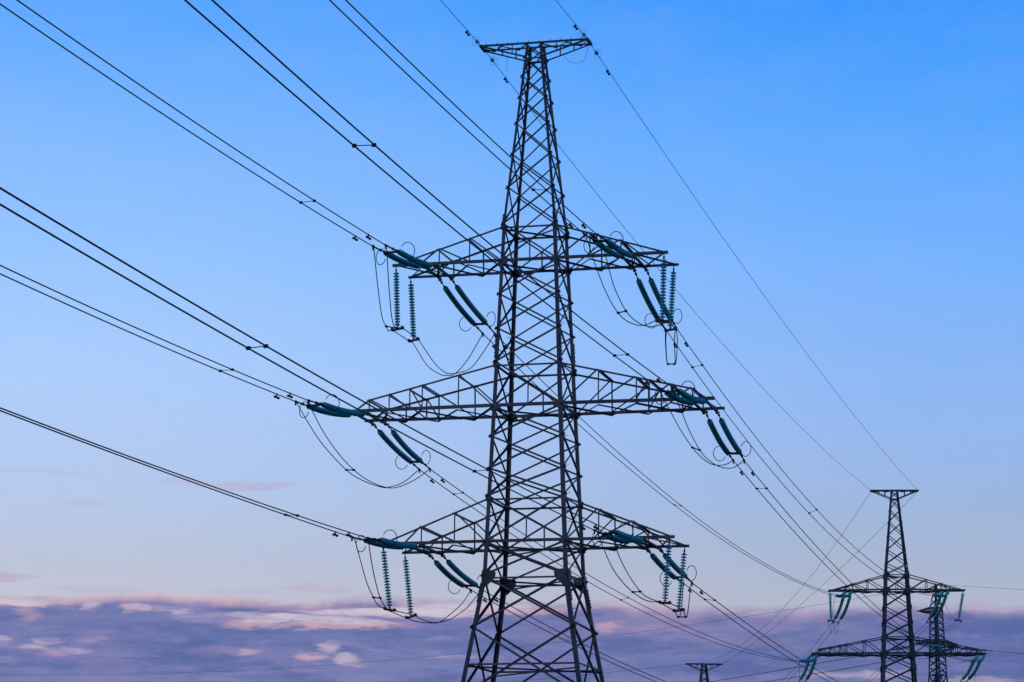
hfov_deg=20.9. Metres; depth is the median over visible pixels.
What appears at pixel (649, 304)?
insulator string
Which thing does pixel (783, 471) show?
power cable
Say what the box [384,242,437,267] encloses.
insulator string
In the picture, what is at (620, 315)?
jumper cable
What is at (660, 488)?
power cable
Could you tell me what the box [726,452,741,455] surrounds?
yoke bar
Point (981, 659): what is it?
insulator string
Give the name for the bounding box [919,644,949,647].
insulator string
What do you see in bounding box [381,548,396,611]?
insulator string
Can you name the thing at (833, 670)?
power cable
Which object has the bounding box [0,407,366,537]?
power cable
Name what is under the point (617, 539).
insulator string
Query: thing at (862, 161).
sky
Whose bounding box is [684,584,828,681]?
power cable
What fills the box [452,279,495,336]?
insulator string
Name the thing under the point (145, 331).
power cable
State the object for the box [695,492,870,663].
earth wire
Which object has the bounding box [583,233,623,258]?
insulator string
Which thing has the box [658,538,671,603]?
insulator string
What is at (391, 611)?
jumper cable
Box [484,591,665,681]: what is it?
power cable
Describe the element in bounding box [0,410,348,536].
power cable
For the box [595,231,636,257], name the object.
insulator string
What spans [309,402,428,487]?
jumper cable
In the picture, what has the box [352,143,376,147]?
spacer bar
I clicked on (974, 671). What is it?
insulator string
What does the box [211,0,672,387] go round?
power cable
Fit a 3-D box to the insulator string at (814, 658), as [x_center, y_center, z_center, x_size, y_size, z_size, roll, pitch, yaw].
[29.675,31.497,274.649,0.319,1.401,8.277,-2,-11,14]
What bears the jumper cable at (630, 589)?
hanging from the insulator string at (667, 565)
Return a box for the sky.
[0,0,1023,681]
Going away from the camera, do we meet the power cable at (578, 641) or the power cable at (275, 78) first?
the power cable at (275, 78)
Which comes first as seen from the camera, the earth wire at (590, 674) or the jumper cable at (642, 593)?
the jumper cable at (642, 593)
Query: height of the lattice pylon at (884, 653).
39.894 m
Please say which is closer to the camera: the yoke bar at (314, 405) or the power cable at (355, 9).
the power cable at (355, 9)
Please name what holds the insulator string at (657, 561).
attached to the lattice pylon at (563, 576)
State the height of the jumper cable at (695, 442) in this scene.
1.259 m
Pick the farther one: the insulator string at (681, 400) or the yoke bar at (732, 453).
the yoke bar at (732, 453)
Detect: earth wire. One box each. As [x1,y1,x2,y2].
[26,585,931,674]
[441,0,480,45]
[487,53,871,490]
[514,664,683,681]
[592,47,912,484]
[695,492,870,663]
[723,492,916,663]
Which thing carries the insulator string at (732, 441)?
attached to the lattice pylon at (563, 576)
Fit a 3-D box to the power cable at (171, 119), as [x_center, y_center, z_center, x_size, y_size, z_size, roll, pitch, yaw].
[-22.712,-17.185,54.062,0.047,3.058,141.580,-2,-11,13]
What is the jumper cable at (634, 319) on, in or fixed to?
hanging from the insulator string at (671, 305)
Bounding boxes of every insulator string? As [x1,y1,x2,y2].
[294,400,350,417]
[307,394,370,416]
[350,535,403,551]
[366,530,422,548]
[371,246,423,268]
[374,424,420,472]
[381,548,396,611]
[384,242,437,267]
[387,423,430,472]
[391,267,403,331]
[403,554,416,618]
[408,278,419,342]
[431,555,471,593]
[438,279,483,336]
[443,555,479,588]
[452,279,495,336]
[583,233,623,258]
[592,529,631,546]
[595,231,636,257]
[610,522,646,542]
[634,270,664,327]
[647,269,681,330]
[648,550,684,585]
[654,387,693,404]
[655,256,669,323]
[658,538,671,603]
[661,550,696,585]
[664,266,675,331]
[671,381,708,403]
[672,547,686,611]
[705,412,734,463]
[717,412,750,463]
[798,662,808,681]
[799,655,810,662]
[805,659,816,681]
[806,655,817,662]
[828,594,834,621]
[832,597,844,623]
[839,596,850,621]
[841,591,852,597]
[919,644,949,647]
[926,597,941,623]
[932,597,946,621]
[941,591,948,596]
[955,591,964,621]
[960,658,974,681]
[966,658,980,681]
[971,655,977,662]
[977,655,984,662]
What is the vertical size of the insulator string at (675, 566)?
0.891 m
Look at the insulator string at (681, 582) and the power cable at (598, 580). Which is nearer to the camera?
the insulator string at (681, 582)
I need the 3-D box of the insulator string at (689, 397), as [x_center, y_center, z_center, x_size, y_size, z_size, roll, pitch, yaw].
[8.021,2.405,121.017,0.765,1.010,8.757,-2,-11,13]
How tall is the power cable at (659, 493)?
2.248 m
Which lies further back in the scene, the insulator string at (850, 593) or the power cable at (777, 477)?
the insulator string at (850, 593)
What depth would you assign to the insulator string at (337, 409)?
124.03 m
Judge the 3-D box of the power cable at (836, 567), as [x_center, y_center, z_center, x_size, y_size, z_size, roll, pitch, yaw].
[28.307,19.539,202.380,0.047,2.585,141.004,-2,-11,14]
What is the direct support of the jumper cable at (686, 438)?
hanging from the insulator string at (681, 400)
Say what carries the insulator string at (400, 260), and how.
attached to the lattice pylon at (563, 576)
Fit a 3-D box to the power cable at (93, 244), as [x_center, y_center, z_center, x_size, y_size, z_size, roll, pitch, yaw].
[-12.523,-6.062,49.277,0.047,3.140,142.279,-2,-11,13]
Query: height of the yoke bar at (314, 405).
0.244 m
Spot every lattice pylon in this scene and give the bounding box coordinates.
[352,37,724,681]
[685,663,722,681]
[810,489,985,681]
[914,585,958,681]
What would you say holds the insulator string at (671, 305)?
hanging from the lattice pylon at (563, 576)
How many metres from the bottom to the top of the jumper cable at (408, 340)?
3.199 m
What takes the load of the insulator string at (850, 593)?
attached to the lattice pylon at (884, 653)
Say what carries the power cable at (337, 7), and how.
attached to the insulator string at (611, 252)
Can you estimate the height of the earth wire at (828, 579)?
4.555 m
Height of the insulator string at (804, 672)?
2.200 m
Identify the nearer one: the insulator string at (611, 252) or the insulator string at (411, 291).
the insulator string at (611, 252)
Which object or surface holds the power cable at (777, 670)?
attached to the insulator string
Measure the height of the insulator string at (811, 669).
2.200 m
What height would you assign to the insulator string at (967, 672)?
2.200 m
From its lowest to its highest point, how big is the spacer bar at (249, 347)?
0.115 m
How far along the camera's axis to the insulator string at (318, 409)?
123.86 m
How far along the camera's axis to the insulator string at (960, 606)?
279.62 m
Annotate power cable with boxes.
[0,3,372,245]
[0,187,610,531]
[0,203,593,529]
[0,265,307,400]
[0,273,294,401]
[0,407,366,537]
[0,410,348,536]
[16,0,384,244]
[184,0,660,388]
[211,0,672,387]
[329,0,583,233]
[345,0,595,233]
[421,471,799,661]
[431,470,805,661]
[472,590,655,681]
[484,335,834,595]
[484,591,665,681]
[500,339,840,595]
[667,332,934,595]
[677,329,940,595]
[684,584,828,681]
[693,583,837,681]
[709,656,855,681]
[734,461,970,661]
[745,461,977,661]
[766,658,900,681]
[768,661,886,681]
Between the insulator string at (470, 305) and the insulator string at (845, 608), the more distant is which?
the insulator string at (845, 608)
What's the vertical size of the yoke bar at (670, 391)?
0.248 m
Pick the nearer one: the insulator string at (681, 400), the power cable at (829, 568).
the insulator string at (681, 400)
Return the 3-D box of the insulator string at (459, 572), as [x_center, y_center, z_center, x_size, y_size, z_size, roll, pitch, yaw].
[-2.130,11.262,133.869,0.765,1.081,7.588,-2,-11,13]
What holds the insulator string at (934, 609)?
attached to the lattice pylon at (884, 653)
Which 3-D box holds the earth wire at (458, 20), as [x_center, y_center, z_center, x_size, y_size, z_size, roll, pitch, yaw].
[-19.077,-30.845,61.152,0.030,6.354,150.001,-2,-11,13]
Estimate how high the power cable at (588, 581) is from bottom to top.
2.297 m
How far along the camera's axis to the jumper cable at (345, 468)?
130.07 m
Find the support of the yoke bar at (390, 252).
attached to the insulator string at (400, 260)
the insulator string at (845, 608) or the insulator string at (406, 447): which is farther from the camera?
the insulator string at (845, 608)
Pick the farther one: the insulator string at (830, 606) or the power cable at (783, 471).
the insulator string at (830, 606)
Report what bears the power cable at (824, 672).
attached to the insulator string
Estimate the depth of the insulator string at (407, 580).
130.38 m
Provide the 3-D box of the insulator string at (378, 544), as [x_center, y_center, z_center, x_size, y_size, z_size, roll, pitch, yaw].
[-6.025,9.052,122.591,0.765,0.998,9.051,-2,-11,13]
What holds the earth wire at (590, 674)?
attached to the lattice pylon at (701, 670)
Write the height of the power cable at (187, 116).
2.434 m
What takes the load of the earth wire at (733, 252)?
attached to the lattice pylon at (563, 576)
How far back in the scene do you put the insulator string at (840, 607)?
284.18 m
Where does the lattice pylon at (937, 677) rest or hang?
on the ground
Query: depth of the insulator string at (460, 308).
135.79 m
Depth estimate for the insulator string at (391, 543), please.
122.10 m
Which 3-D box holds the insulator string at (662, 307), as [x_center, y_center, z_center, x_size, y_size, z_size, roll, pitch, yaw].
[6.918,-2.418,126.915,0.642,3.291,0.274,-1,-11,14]
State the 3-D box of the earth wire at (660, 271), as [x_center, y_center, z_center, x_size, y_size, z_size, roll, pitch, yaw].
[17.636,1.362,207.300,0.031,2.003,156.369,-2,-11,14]
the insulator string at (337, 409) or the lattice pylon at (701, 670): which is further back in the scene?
the lattice pylon at (701, 670)
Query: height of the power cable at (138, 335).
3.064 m
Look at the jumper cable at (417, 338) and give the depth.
131.69 m
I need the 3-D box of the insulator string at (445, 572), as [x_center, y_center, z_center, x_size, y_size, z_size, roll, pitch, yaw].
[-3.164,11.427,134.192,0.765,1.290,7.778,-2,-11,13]
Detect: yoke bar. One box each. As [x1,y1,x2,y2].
[306,404,323,408]
[383,251,399,255]
[664,389,680,394]
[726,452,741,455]
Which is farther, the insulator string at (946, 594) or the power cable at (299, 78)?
the insulator string at (946, 594)
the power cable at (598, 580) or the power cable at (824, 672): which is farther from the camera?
the power cable at (824, 672)
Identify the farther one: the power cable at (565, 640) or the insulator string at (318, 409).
the power cable at (565, 640)
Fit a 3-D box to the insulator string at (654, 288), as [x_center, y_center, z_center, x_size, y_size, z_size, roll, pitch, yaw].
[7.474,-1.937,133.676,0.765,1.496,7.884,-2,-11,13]
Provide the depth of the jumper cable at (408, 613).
127.65 m
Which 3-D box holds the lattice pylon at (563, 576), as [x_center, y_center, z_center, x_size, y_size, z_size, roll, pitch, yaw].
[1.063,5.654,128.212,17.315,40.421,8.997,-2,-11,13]
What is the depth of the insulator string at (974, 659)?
273.76 m
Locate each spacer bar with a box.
[246,344,268,349]
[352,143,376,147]
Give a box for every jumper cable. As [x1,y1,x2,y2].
[297,403,418,487]
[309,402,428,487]
[354,539,469,623]
[368,540,477,622]
[373,244,482,375]
[386,246,494,373]
[585,234,667,363]
[594,530,683,616]
[598,233,677,363]
[611,531,691,616]
[661,391,731,465]
[673,390,742,468]
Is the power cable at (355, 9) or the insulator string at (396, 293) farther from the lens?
the insulator string at (396, 293)
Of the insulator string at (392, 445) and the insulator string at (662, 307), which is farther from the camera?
the insulator string at (392, 445)
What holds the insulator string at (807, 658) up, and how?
attached to the lattice pylon at (884, 653)
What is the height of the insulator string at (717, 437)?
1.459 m
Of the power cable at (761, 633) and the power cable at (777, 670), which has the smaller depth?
the power cable at (761, 633)
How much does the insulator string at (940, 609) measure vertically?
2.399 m
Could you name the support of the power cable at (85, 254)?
attached to the insulator string at (617, 539)
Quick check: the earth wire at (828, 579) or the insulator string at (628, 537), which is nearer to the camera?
the insulator string at (628, 537)

